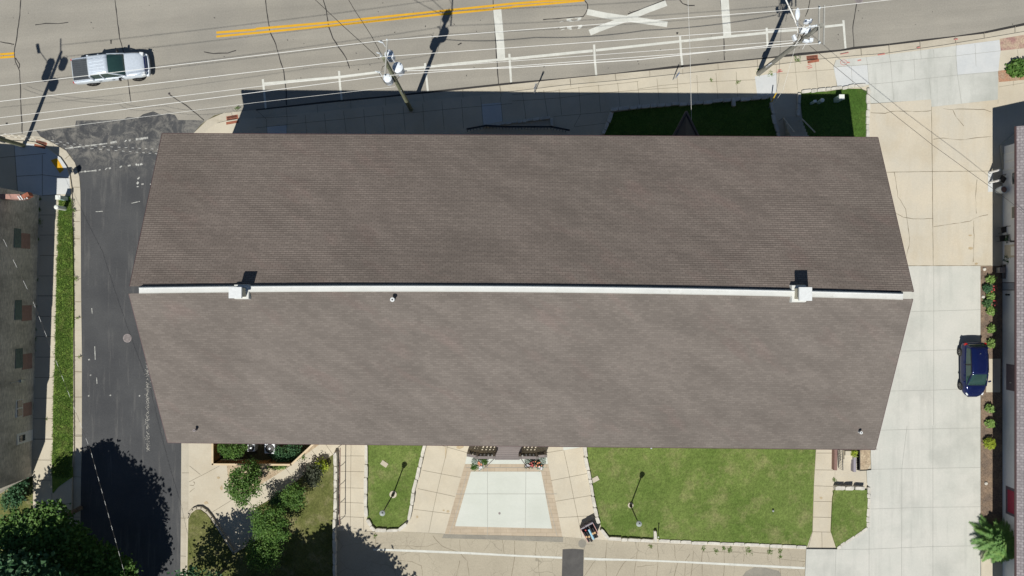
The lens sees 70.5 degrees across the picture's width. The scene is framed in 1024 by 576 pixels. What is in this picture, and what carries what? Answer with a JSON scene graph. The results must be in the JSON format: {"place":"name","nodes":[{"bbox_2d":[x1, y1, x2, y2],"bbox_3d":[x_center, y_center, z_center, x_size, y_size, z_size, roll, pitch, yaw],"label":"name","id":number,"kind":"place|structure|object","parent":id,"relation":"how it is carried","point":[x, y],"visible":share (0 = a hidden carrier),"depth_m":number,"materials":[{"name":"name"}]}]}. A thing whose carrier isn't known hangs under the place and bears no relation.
{"place":"outdoors","nodes":[
{"label":"outdoors","id":0,"kind":"place"},
{"bbox_2d":[0,476,32,550],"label":"corner yard","id":1,"kind":"structure","parent":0,"point":[27,503],"depth_m":56.72,"materials":[{"name":"green plant"}]},
{"bbox_2d":[0,477,31,511],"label":"corner bush","id":2,"kind":"object","parent":1,"relation":"on","point":[11,498],"visible":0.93,"depth_m":55.71,"materials":[{"name":"green plant"}]},
{"bbox_2d":[0,141,80,523],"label":"pavement","id":3,"kind":"structure","parent":0,"point":[44,375],"depth_m":56.73,"materials":[{"name":"beige concrete"}]},
{"bbox_2d":[0,136,25,147],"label":"utility pole","id":4,"kind":"object","parent":3,"relation":"on","point":[9,141],"visible":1,"depth_m":55.17,"materials":[{"name":"brown wood"}]},
{"bbox_2d":[0,188,38,493],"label":"brick building","id":5,"kind":"structure","parent":3,"relation":"on","point":[19,224],"depth_m":54.65,"materials":[{"name":"concrete"}]},
{"bbox_2d":[0,192,33,199],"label":"projecting sign","id":6,"kind":"object","parent":5,"relation":"attached to","point":[26,195],"visible":1,"depth_m":52.38,"materials":[{"name":"red plastic"}]},
{"bbox_2d":[14,228,20,247],"bbox_3d":[-37.086,-3.744,54.335,0.102,0.756,1.430,0,90,0],"label":"window","id":7,"kind":"structure","parent":5,"relation":"in","point":[17,232],"depth_m":54.30,"materials":[{"name":"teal glass"}]},
{"bbox_2d":[14,300,21,319],"bbox_3d":[-37.233,1.646,54.633,0.103,0.775,1.484,0,90,0],"label":"window","id":8,"kind":"structure","parent":5,"relation":"in","point":[18,303],"depth_m":54.62,"materials":[{"name":"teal glass"}]},
{"bbox_2d":[15,348,22,368],"bbox_3d":[-37.332,5.313,54.865,0.103,0.806,1.481,0,90,0],"label":"window","id":9,"kind":"structure","parent":5,"relation":"in","point":[18,352],"depth_m":54.88,"materials":[{"name":"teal glass"}]},
{"bbox_2d":[16,399,22,417],"bbox_3d":[-37.417,9.125,55.062,0.141,0.755,1.330,0,90,0],"label":"window","id":10,"kind":"structure","parent":5,"relation":"in","point":[19,403],"depth_m":54.97,"materials":[{"name":"grey glass"}]},
{"bbox_2d":[17,429,32,444],"bbox_3d":[-37.480,11.475,55.783,0.141,1.778,0.837,0,90,0],"label":"door","id":11,"kind":"structure","parent":5,"relation":"in","point":[27,436],"depth_m":55.70,"materials":[{"name":"glass"}]},
{"bbox_2d":[0,233,124,573],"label":"power line","id":12,"kind":"object","parent":5,"relation":"attached to","point":[69,395],"visible":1,"depth_m":51.04,"materials":[{"name":"black metal"}]},
{"bbox_2d":[14,143,69,194],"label":"new corner slab","id":13,"kind":"structure","parent":3,"relation":"on","point":[28,164],"depth_m":56.73,"materials":[{"name":"concrete"}]},
{"bbox_2d":[50,196,73,492],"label":"grass verge","id":14,"kind":"object","parent":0,"point":[57,483],"depth_m":56.68,"materials":[{"name":"green plant"}]},
{"bbox_2d":[37,111,203,575],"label":"side street","id":15,"kind":"structure","parent":0,"point":[136,456],"depth_m":56.86,"materials":[{"name":"grey asphalt"}]},
{"bbox_2d":[187,455,333,575],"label":"dry lawn","id":16,"kind":"structure","parent":0,"point":[308,551],"depth_m":56.79,"materials":[{"name":"green plant"}]},
{"bbox_2d":[167,565,225,575],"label":"elm tree","id":17,"kind":"object","parent":16,"relation":"on","point":[194,573],"visible":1,"depth_m":52.56,"materials":[{"name":"green plant"}]},
{"bbox_2d":[243,534,286,574],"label":"round tree","id":18,"kind":"object","parent":16,"relation":"on","point":[263,550],"visible":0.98,"depth_m":54.89,"materials":[{"name":"green plant"}]},
{"bbox_2d":[246,501,296,544],"bbox_3d":[-18.188,17.694,55.206,3.618,3.422,3.285,0,90,0],"label":"round tree","id":19,"kind":"object","parent":16,"relation":"on","point":[269,523],"visible":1,"depth_m":54.27,"materials":[{"name":"green plant"}]},
{"bbox_2d":[268,490,283,508],"bbox_3d":[-17.947,16.456,56.076,1.902,1.684,2.011,0,90,0],"label":"round shrub","id":20,"kind":"object","parent":16,"relation":"on","point":[276,500],"visible":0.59,"depth_m":55.74,"materials":[{"name":"green plant"}]},
{"bbox_2d":[276,479,306,511],"bbox_3d":[-16.470,15.894,55.574,2.273,2.685,2.417,40,90,0],"label":"round tree","id":21,"kind":"object","parent":16,"relation":"on","point":[293,499],"visible":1,"depth_m":54.83,"materials":[{"name":"green plant"}]},
{"bbox_2d":[302,459,326,488],"bbox_3d":[-15.400,14.341,56.184,1.701,1.471,2.587,24,90,0],"label":"smoke shrub","id":22,"kind":"object","parent":16,"relation":"on","point":[312,477],"visible":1,"depth_m":55.93,"materials":[{"name":"purple plant"}]},
{"bbox_2d":[313,457,328,472],"bbox_3d":[-14.768,13.752,56.433,1.213,0.970,1.190,27,90,0],"label":"hosta","id":23,"kind":"object","parent":16,"relation":"on","point":[323,465],"visible":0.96,"depth_m":56.21,"materials":[{"name":"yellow plant"}]},
{"bbox_2d":[367,445,422,528],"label":"lawn","id":24,"kind":"structure","parent":0,"point":[397,474],"depth_m":56.70,"materials":[{"name":"green plant"}]},
{"bbox_2d":[42,112,783,548],"bbox_3d":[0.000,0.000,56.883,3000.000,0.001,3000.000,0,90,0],"label":"ground","id":25,"kind":"structure","parent":0,"point":[204,122],"depth_m":56.88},
{"bbox_2d":[0,547,78,575],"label":"broadleaf tree","id":26,"kind":"object","parent":25,"relation":"on","point":[15,564],"visible":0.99,"depth_m":48.92,"materials":[{"name":"green plant"}]},
{"bbox_2d":[0,135,82,571],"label":"curb","id":27,"kind":"object","parent":25,"relation":"on","point":[64,156],"visible":0.88,"depth_m":56.85,"materials":[{"name":"concrete"}]},
{"bbox_2d":[0,498,143,575],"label":"maple tree","id":28,"kind":"object","parent":25,"relation":"on","point":[41,527],"visible":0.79,"depth_m":51.64,"materials":[{"name":"green plant"}]},
{"bbox_2d":[180,443,188,574],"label":"gutter","id":29,"kind":"object","parent":25,"relation":"on","point":[184,476],"visible":0.94,"depth_m":56.85,"materials":[{"name":"concrete"}]},
{"bbox_2d":[129,133,913,449],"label":"long building","id":30,"kind":"structure","parent":25,"relation":"on","point":[712,292],"depth_m":45.73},
{"bbox_2d":[672,111,698,135],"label":"roof","id":31,"kind":"structure","parent":25,"relation":"on","point":[686,126],"depth_m":53.84,"materials":[{"name":"grey wood"}]},
{"bbox_2d":[610,95,768,111],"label":"stone wall","id":32,"kind":"structure","parent":25,"relation":"on","point":[655,105],"depth_m":56.43,"materials":[{"name":"stone"}]},
{"bbox_2d":[969,514,1013,563],"bbox_3d":[37.554,19.609,55.550,3.877,2.625,3.946,0,90,0],"label":"sumac tree","id":33,"kind":"object","parent":25,"relation":"on","point":[997,541],"visible":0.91,"depth_m":55.43,"materials":[{"name":"green plant"}]},
{"bbox_2d":[1002,126,1023,575],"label":"stucco house","id":34,"kind":"structure","parent":25,"relation":"on","point":[1013,397],"depth_m":52.98,"materials":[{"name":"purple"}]},
{"bbox_2d":[809,45,1022,211],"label":"power line","id":35,"kind":"object","parent":34,"relation":"attached to","point":[911,128],"visible":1,"depth_m":50.07,"materials":[{"name":"black metal"}]},
{"bbox_2d":[1002,282,1013,289],"bbox_3d":[38.371,-0.129,56.013,0.095,1.400,0.620,0,90,0],"label":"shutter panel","id":36,"kind":"object","parent":34,"relation":"attached to","point":[1007,285],"visible":0.94,"depth_m":56.04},
{"bbox_2d":[1002,151,1013,171],"bbox_3d":[38.387,-9.778,55.750,0.110,1.974,1.332,0,90,0],"label":"door","id":37,"kind":"structure","parent":34,"relation":"in","point":[1008,157],"depth_m":55.97,"materials":[{"name":"grey metal"}]},
{"bbox_2d":[1005,244,1013,257],"bbox_3d":[38.390,-2.841,55.611,0.105,1.696,0.983,0,90,0],"label":"door","id":38,"kind":"structure","parent":34,"relation":"in","point":[1009,249],"depth_m":55.90,"materials":[{"name":"beige paint"}]},
{"bbox_2d":[1006,364,1013,390],"bbox_3d":[38.380,6.886,55.526,0.125,1.526,2.014,0,90,0],"label":"door","id":39,"kind":"structure","parent":34,"relation":"in","point":[1009,368],"depth_m":55.80,"materials":[{"name":"paint"}]},
{"bbox_2d":[1006,486,1013,516],"bbox_3d":[38.387,16.423,55.553,0.110,1.581,2.149,0,90,0],"label":"door","id":40,"kind":"structure","parent":34,"relation":"in","point":[1009,491],"depth_m":55.80,"materials":[{"name":"paint"}]},
{"bbox_2d":[0,0,1023,136],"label":"street","id":41,"kind":"structure","parent":0,"point":[42,40],"depth_m":56.86,"materials":[{"name":"grey asphalt"}]},
{"bbox_2d":[71,49,150,85],"bbox_3d":[-31.084,-17.017,55.914,5.890,1.892,2.440,-6,90,0],"label":"pickup truck","id":42,"kind":"object","parent":41,"relation":"on","point":[101,64],"visible":0.99,"depth_m":55.68,"materials":[{"name":"silver metal"}]},
{"bbox_2d":[194,26,1023,132],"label":"gutter","id":43,"kind":"object","parent":41,"relation":"on","point":[206,125],"visible":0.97,"depth_m":56.85,"materials":[{"name":"concrete"}]},
{"bbox_2d":[449,447,579,535],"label":"patio","id":44,"kind":"structure","parent":0,"point":[516,499],"depth_m":56.84,"materials":[{"name":"concrete"}]},
{"bbox_2d":[337,531,805,575],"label":"parking lot","id":45,"kind":"structure","parent":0,"point":[365,553],"depth_m":56.85,"materials":[{"name":"concrete"}]},
{"bbox_2d":[442,534,562,541],"bbox_3d":[-0.730,19.568,56.843,9.491,0.001,0.406,2,90,0],"label":"patch strip","id":46,"kind":"object","parent":45,"relation":"on","point":[528,538],"visible":1,"depth_m":56.84,"materials":[{"name":"concrete"}]},
{"bbox_2d":[562,549,583,575],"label":"asphalt patch","id":47,"kind":"object","parent":45,"relation":"on","point":[572,561],"visible":1,"depth_m":56.84,"materials":[{"name":"grey asphalt"}]},
{"bbox_2d":[578,539,780,575],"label":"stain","id":48,"kind":"object","parent":45,"relation":"on","point":[755,571],"visible":1,"depth_m":56.84,"materials":[{"name":"beige concrete"}]},
{"bbox_2d":[186,235,977,575],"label":"forecourt","id":49,"kind":"structure","parent":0,"point":[438,479],"depth_m":56.85,"materials":[{"name":"beige concrete"}]},
{"bbox_2d":[186,506,258,553],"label":"kerb wall","id":50,"kind":"structure","parent":49,"relation":"on","point":[207,511],"depth_m":56.64,"materials":[{"name":"concrete"}]},
{"bbox_2d":[220,444,309,459],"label":"planting soil","id":51,"kind":"structure","parent":49,"relation":"on","point":[259,454],"depth_m":56.82,"materials":[{"name":"black soil"}]},
{"bbox_2d":[217,444,247,460],"bbox_3d":[-21.524,12.447,56.074,2.597,1.684,1.692,0,90,0],"label":"shrub","id":52,"kind":"object","parent":51,"relation":"on","point":[233,450],"visible":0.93,"depth_m":55.64,"materials":[{"name":"green plant"}]},
{"bbox_2d":[211,444,312,465],"bbox_3d":[-18.985,12.530,56.096,7.931,1.473,2.129,0,90,0],"label":"wooden fence","id":53,"kind":"object","parent":51,"relation":"on","point":[215,458],"visible":0.66,"depth_m":55.73,"materials":[{"name":"brown wood"}]},
{"bbox_2d":[265,444,277,453],"bbox_3d":[-18.749,12.422,56.445,0.840,0.795,0.840,0,90,0],"label":"cooling unit","id":54,"kind":"object","parent":51,"relation":"on","point":[269,447],"visible":0.79,"depth_m":56.08,"materials":[{"name":"metal"}]},
{"bbox_2d":[269,444,304,467],"bbox_3d":[-17.581,12.959,56.297,3.030,1.245,2.053,0,90,0],"label":"hydrangea","id":55,"kind":"object","parent":51,"relation":"on","point":[280,454],"visible":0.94,"depth_m":56.11,"materials":[{"name":"green plant"}]},
{"bbox_2d":[227,445,317,494],"bbox_3d":[-18.457,14.272,56.833,7.786,0.001,2.722,-14,90,0],"label":"gravel bed","id":56,"kind":"object","parent":49,"relation":"on","point":[267,475],"visible":0.33,"depth_m":56.83,"materials":[{"name":"beige gravel"}]},
{"bbox_2d":[224,456,265,508],"bbox_3d":[-19.976,14.642,55.036,2.952,3.759,3.258,-27,90,0],"label":"locust tree","id":57,"kind":"object","parent":56,"relation":"on","point":[243,481],"visible":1,"depth_m":53.90,"materials":[{"name":"green plant"}]},
{"bbox_2d":[332,451,338,575],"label":"stone wall","id":58,"kind":"structure","parent":49,"relation":"on","point":[335,505],"depth_m":56.39,"materials":[{"name":"stone"}]},
{"bbox_2d":[333,448,340,529],"bbox_3d":[-13.558,15.557,56.131,0.682,0.504,6.475,0,90,0],"label":"walk handrail","id":59,"kind":"object","parent":58,"relation":"on","point":[339,490],"visible":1,"depth_m":55.90,"materials":[{"name":"black metal"}]},
{"bbox_2d":[364,445,367,516],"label":"stone wall","id":60,"kind":"structure","parent":49,"relation":"on","point":[366,483],"depth_m":56.51,"materials":[{"name":"stone"}]},
{"bbox_2d":[366,519,407,531],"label":"stone wall","id":61,"kind":"structure","parent":49,"relation":"on","point":[373,528],"depth_m":56.51,"materials":[{"name":"stone"}]},
{"bbox_2d":[408,446,425,519],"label":"stone wall","id":62,"kind":"structure","parent":49,"relation":"on","point":[415,482],"depth_m":56.52,"materials":[{"name":"stone"}]},
{"bbox_2d":[35,56,836,558],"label":"weeds","id":63,"kind":"object","parent":49,"relation":"on","point":[303,456],"visible":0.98,"depth_m":56.78,"materials":[{"name":"green plant"}]},
{"bbox_2d":[467,450,495,458],"bbox_3d":[-2.375,12.923,56.088,2.202,1.510,0.347,5,90,0],"label":"entrance screen","id":64,"kind":"object","parent":49,"relation":"on","point":[476,456],"visible":1,"depth_m":55.46,"materials":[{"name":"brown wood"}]},
{"bbox_2d":[445,464,561,536],"bbox_3d":[-0.661,16.669,56.847,9.232,0.001,5.716,0,90,0],"label":"patio border","id":65,"kind":"object","parent":49,"relation":"on","point":[550,496],"visible":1,"depth_m":56.85,"materials":[{"name":"concrete"}]},
{"bbox_2d":[495,446,521,459],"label":"front steps","id":66,"kind":"structure","parent":49,"relation":"on","point":[506,453],"depth_m":56.49,"materials":[{"name":"grey concrete"}]},
{"bbox_2d":[519,450,546,458],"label":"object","id":67,"kind":"object","parent":49,"relation":"on","point":[535,455],"visible":1,"depth_m":55.67,"materials":[{"name":"grey stone"}]},
{"bbox_2d":[583,447,599,523],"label":"stone wall","id":68,"kind":"structure","parent":49,"relation":"on","point":[590,484],"depth_m":56.52,"materials":[{"name":"stone"}]},
{"bbox_2d":[600,528,652,542],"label":"stone wall","id":69,"kind":"structure","parent":49,"relation":"on","point":[615,538],"depth_m":56.51,"materials":[{"name":"stone"}]},
{"bbox_2d":[658,539,805,548],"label":"stone wall","id":70,"kind":"structure","parent":49,"relation":"on","point":[729,544],"depth_m":56.62,"materials":[{"name":"stone"}]},
{"bbox_2d":[832,450,842,469],"bbox_3d":[25.303,13.245,56.373,0.498,0.980,1.870,0,90,0],"label":"iron railing","id":71,"kind":"object","parent":49,"relation":"on","point":[834,459],"visible":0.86,"depth_m":56.36,"materials":[{"name":"black metal"}]},
{"bbox_2d":[833,485,853,489],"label":"stone wall","id":72,"kind":"structure","parent":49,"relation":"on","point":[843,487],"depth_m":56.39,"materials":[{"name":"stone"}]},
{"bbox_2d":[837,527,867,549],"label":"stone wall","id":73,"kind":"structure","parent":49,"relation":"on","point":[853,537],"depth_m":56.67,"materials":[{"name":"stone"}]},
{"bbox_2d":[857,450,870,469],"bbox_3d":[27.578,13.484,56.833,1.096,0.001,1.566,0,90,0],"label":"gravel bed","id":74,"kind":"object","parent":49,"relation":"on","point":[864,463],"visible":1,"depth_m":56.83,"materials":[{"name":"beige gravel"}]},
{"bbox_2d":[866,487,870,526],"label":"stone wall","id":75,"kind":"structure","parent":49,"relation":"on","point":[868,489],"depth_m":56.69,"materials":[{"name":"stone"}]},
{"bbox_2d":[580,520,598,541],"bbox_3d":[6.063,18.914,56.368,1.111,0.949,1.288,-30,90,0],"label":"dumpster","id":76,"kind":"object","parent":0,"point":[589,530],"visible":1,"depth_m":56.06,"materials":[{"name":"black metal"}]},
{"bbox_2d":[205,26,1023,137],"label":"pavement","id":77,"kind":"structure","parent":0,"point":[580,109],"depth_m":56.73,"materials":[{"name":"beige concrete"}]},
{"bbox_2d":[375,39,412,111],"bbox_3d":[-7.940,-14.143,50.382,1.312,12.966,2.174,22,90,0],"label":"utility pole","id":78,"kind":"object","parent":77,"relation":"on","point":[397,68],"visible":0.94,"depth_m":47.44,"materials":[{"name":"brown wood"}]},
{"bbox_2d":[4,87,389,134],"bbox_3d":[-25.039,-11.592,49.272,34.497,0.756,0.255,-7,90,0],"label":"power line","id":79,"kind":"object","parent":78,"relation":"attached to","point":[200,109],"visible":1,"depth_m":49.48,"materials":[{"name":"metal"}]},
{"bbox_2d":[0,40,793,117],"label":"power line","id":80,"kind":"object","parent":78,"relation":"attached to","point":[383,71],"visible":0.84,"depth_m":47.87,"materials":[{"name":"metal"}]},
{"bbox_2d":[0,43,818,125],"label":"power line","id":81,"kind":"object","parent":78,"relation":"attached to","point":[404,74],"visible":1,"depth_m":45.09,"materials":[{"name":"metal"}]},
{"bbox_2d":[1,0,885,85],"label":"power line","id":82,"kind":"object","parent":78,"relation":"attached to","point":[437,36],"visible":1,"depth_m":44.99,"materials":[{"name":"metal"}]},
{"bbox_2d":[484,116,549,127],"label":"stone wall","id":83,"kind":"structure","parent":77,"relation":"on","point":[525,120],"depth_m":56.53,"materials":[{"name":"stone"}]},
{"bbox_2d":[466,125,569,131],"bbox_3d":[0.474,-12.355,56.323,7.979,0.920,0.415,1,90,0],"label":"well fence","id":84,"kind":"object","parent":77,"relation":"on","point":[499,126],"visible":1,"depth_m":55.86,"materials":[{"name":"black metal"}]},
{"bbox_2d":[267,73,776,133],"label":"new pavement squares","id":85,"kind":"structure","parent":77,"relation":"on","point":[765,85],"depth_m":56.73,"materials":[{"name":"concrete"}]},
{"bbox_2d":[769,102,779,135],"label":"stone wall","id":86,"kind":"structure","parent":77,"relation":"on","point":[774,121],"depth_m":56.53,"materials":[{"name":"stone"}]},
{"bbox_2d":[756,5,824,75],"bbox_3d":[19.215,-16.765,51.094,1.366,11.547,3.028,-9,90,0],"label":"utility pole","id":87,"kind":"object","parent":77,"relation":"on","point":[808,31],"visible":0.98,"depth_m":47.34,"materials":[{"name":"grey wood"}]},
{"bbox_2d":[0,26,815,101],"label":"power line","id":88,"kind":"object","parent":87,"relation":"attached to","point":[410,54],"visible":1,"depth_m":44.98,"materials":[{"name":"metal"}]},
{"bbox_2d":[405,42,792,70],"bbox_3d":[5.673,-15.399,49.103,26.438,1.015,0.442,-4,90,0],"label":"power line","id":89,"kind":"object","parent":87,"relation":"attached to","point":[596,62],"visible":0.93,"depth_m":49.28,"materials":[{"name":"metal"}]},
{"bbox_2d":[779,116,814,135],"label":"stairs","id":90,"kind":"structure","parent":77,"relation":"on","point":[793,126],"depth_m":56.17,"materials":[{"name":"concrete"}]},
{"bbox_2d":[801,83,865,92],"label":"stone wall","id":91,"kind":"structure","parent":77,"relation":"on","point":[832,88],"depth_m":56.57,"materials":[{"name":"stone"}]},
{"bbox_2d":[866,88,870,136],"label":"stone wall","id":92,"kind":"structure","parent":77,"relation":"on","point":[868,90],"depth_m":56.57,"materials":[{"name":"stone"}]},
{"bbox_2d":[999,134,1013,169],"bbox_3d":[39.186,-10.726,56.713,2.098,0.300,2.941,0,90,0],"label":"stoop","id":93,"kind":"object","parent":77,"relation":"on","point":[1009,141],"visible":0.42,"depth_m":56.56,"materials":[{"name":"concrete"}]},
{"bbox_2d":[998,70,1023,81],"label":"red mulch strip","id":94,"kind":"object","parent":77,"relation":"on","point":[1003,76],"visible":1,"depth_m":56.73,"materials":[{"name":"brick"}]},
{"bbox_2d":[1005,58,1023,77],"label":"bush","id":95,"kind":"object","parent":94,"relation":"on","point":[1015,68],"visible":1,"depth_m":56.29,"materials":[{"name":"green plant"}]},
{"bbox_2d":[1000,35,1023,50],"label":"red mulch strip","id":96,"kind":"object","parent":77,"relation":"on","point":[1014,42],"visible":1,"depth_m":56.73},
{"bbox_2d":[604,97,776,135],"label":"lawn","id":97,"kind":"structure","parent":0,"point":[749,118],"depth_m":56.68,"materials":[{"name":"green plant"}]},
{"bbox_2d":[587,447,815,546],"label":"lawn","id":98,"kind":"structure","parent":0,"point":[717,495],"depth_m":56.70,"materials":[{"name":"green plant"}]},
{"bbox_2d":[800,89,866,136],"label":"lawn","id":99,"kind":"structure","parent":0,"point":[829,117],"depth_m":56.68,"materials":[{"name":"green plant"}]},
{"bbox_2d":[830,489,867,547],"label":"lawn","id":100,"kind":"structure","parent":0,"point":[849,508],"depth_m":56.70,"materials":[{"name":"green plant"}]},
{"bbox_2d":[835,450,866,485],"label":"stoop paving","id":101,"kind":"structure","parent":0,"point":[845,475],"depth_m":56.83,"materials":[{"name":"beige concrete"}]},
{"bbox_2d":[843,450,851,462],"bbox_3d":[26.308,13.214,56.629,0.731,0.468,1.042,0,90,0],"label":"side stair","id":102,"kind":"object","parent":101,"relation":"on","point":[847,457],"visible":0.83,"depth_m":56.58,"materials":[{"name":"beige concrete"}]},
{"bbox_2d":[851,450,859,471],"bbox_3d":[26.706,13.312,56.373,0.316,0.980,1.992,0,90,0],"label":"iron railing","id":103,"kind":"object","parent":101,"relation":"on","point":[853,464],"visible":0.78,"depth_m":56.36,"materials":[{"name":"black metal"}]},
{"bbox_2d":[805,266,980,575],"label":"driveway","id":104,"kind":"structure","parent":0,"point":[923,479],"depth_m":56.73,"materials":[{"name":"concrete"}]},
{"bbox_2d":[957,342,990,396],"bbox_3d":[35.726,6.318,55.952,2.169,1.558,4.282,-1,90,0],"label":"hatchback car","id":105,"kind":"object","parent":104,"relation":"on","point":[974,365],"visible":1,"depth_m":55.62,"materials":[{"name":"blue paint"}]},
{"bbox_2d":[833,42,1000,106],"bbox_3d":[31.887,-16.324,56.724,13.176,0.009,4.624,-7,90,0],"label":"driveway apron","id":106,"kind":"object","parent":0,"point":[934,77],"visible":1,"depth_m":56.73,"materials":[{"name":"concrete"}]},
{"bbox_2d":[834,40,999,85],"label":"pale apron squares","id":107,"kind":"structure","parent":106,"relation":"on","point":[982,62],"depth_m":56.73,"materials":[{"name":"concrete"}]},
{"bbox_2d":[869,98,1008,265],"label":"driveway old slabs","id":108,"kind":"structure","parent":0,"point":[945,206],"depth_m":56.73,"materials":[{"name":"concrete"}]},
{"bbox_2d":[980,266,1002,527],"bbox_3d":[37.617,8.607,56.729,1.917,0.001,20.657,0,90,0],"label":"mulch bed","id":109,"kind":"object","parent":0,"point":[991,492],"visible":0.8,"depth_m":56.73,"materials":[{"name":"brown wood"}]},
{"bbox_2d":[983,436,996,450],"bbox_3d":[37.183,12.113,56.481,1.005,0.875,1.056,-38,90,0],"label":"boxwood","id":110,"kind":"object","parent":109,"relation":"on","point":[986,441],"visible":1,"depth_m":56.26,"materials":[{"name":"green plant"}]},
{"bbox_2d":[980,359,1002,575],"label":"garden path","id":111,"kind":"structure","parent":0,"point":[988,567],"depth_m":56.73,"materials":[{"name":"beige concrete"}]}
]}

